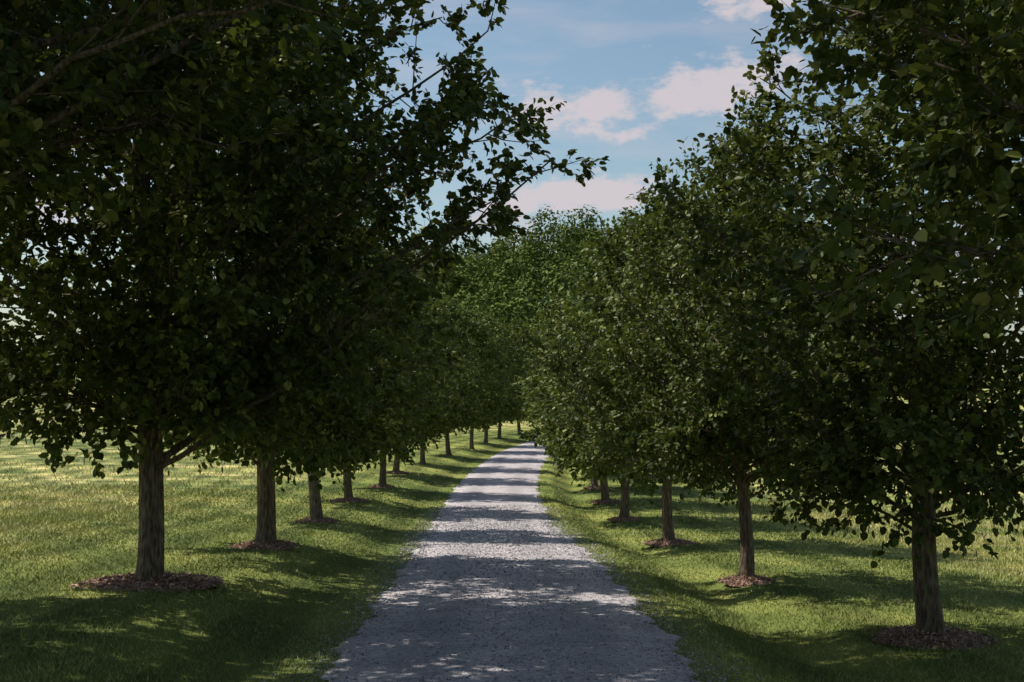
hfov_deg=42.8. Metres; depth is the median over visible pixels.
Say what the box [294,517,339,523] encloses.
mulch bed
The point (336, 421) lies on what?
maple tree
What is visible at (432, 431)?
maple tree
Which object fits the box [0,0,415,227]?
maple tree
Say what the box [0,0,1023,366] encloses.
sky
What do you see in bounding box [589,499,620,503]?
mulch bed
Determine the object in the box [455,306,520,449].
maple tree
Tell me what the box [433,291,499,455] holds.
maple tree
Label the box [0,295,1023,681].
ground
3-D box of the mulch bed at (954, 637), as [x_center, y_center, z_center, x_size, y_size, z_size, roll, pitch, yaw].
[4.202,2.925,13.007,1.211,0.138,1.297,-1,-2,19]
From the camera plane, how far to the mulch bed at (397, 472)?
53.11 m
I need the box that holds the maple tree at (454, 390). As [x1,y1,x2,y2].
[419,288,479,463]
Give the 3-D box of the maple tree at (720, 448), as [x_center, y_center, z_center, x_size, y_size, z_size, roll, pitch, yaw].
[3.514,0.081,18.988,5.280,7.208,5.200,2,-3,-40]
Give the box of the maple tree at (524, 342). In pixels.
[507,315,547,433]
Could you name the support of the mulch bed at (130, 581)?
on the ground at (494, 445)
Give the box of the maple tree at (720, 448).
[579,104,889,578]
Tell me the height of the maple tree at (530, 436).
8.409 m
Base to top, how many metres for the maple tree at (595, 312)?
8.560 m
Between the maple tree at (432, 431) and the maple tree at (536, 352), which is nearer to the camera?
the maple tree at (432, 431)
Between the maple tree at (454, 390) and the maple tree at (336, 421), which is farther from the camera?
the maple tree at (454, 390)
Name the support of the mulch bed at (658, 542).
on the ground at (494, 445)
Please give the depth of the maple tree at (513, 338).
92.19 m
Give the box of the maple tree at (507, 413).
[469,310,529,443]
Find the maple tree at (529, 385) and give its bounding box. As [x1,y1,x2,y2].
[515,322,565,434]
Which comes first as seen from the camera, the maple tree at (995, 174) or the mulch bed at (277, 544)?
the maple tree at (995, 174)
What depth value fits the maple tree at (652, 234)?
26.99 m
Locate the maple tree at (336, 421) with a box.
[62,0,474,544]
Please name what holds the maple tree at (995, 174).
on the ground at (494, 445)
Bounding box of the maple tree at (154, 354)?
[0,0,609,581]
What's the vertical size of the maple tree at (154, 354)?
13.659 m
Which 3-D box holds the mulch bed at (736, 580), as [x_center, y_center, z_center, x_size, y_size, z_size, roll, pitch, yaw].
[3.402,3.438,18.896,0.843,0.138,0.888,-1,-2,34]
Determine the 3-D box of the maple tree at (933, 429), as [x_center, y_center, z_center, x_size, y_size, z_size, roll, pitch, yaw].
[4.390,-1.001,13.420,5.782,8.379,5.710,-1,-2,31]
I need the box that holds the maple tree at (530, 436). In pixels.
[517,261,660,500]
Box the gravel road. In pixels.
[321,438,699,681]
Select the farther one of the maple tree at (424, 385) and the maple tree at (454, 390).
the maple tree at (454, 390)
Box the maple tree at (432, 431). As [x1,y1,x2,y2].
[374,245,464,485]
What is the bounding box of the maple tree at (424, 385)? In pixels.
[275,220,444,498]
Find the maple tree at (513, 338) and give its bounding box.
[479,321,541,437]
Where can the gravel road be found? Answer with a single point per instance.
(508, 477)
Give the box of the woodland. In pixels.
[397,204,973,417]
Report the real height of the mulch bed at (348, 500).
0.138 m
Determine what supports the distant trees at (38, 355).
on the ground at (494, 445)
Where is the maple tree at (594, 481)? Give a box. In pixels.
[509,286,630,486]
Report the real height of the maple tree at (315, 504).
9.788 m
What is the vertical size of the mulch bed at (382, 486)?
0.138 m
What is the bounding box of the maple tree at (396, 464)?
[392,286,469,471]
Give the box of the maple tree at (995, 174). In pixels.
[750,0,1023,349]
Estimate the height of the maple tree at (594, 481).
7.961 m
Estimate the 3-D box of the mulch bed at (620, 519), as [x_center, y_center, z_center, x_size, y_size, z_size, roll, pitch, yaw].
[3.098,4.907,36.156,1.001,0.138,0.910,1,-2,-25]
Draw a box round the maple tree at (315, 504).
[211,112,450,519]
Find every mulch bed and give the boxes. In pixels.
[71,571,223,592]
[230,539,300,550]
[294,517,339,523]
[329,497,368,502]
[369,484,394,487]
[386,471,408,473]
[583,485,599,488]
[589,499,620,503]
[606,516,641,521]
[643,538,697,546]
[718,574,775,586]
[871,624,997,650]
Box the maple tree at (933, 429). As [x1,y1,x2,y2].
[643,0,1023,635]
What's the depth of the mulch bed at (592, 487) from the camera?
49.63 m
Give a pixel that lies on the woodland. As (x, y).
(504, 279)
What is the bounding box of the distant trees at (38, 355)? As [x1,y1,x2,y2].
[2,340,72,388]
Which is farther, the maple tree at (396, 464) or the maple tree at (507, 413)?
the maple tree at (507, 413)
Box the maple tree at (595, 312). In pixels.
[518,219,716,518]
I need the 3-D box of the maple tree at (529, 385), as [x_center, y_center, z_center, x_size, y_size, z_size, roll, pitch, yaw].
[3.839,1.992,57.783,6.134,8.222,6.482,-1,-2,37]
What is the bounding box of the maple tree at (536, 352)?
[524,332,557,426]
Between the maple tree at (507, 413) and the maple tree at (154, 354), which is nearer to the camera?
the maple tree at (154, 354)
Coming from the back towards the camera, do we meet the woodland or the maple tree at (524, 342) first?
the woodland
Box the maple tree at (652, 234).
[516,178,815,541]

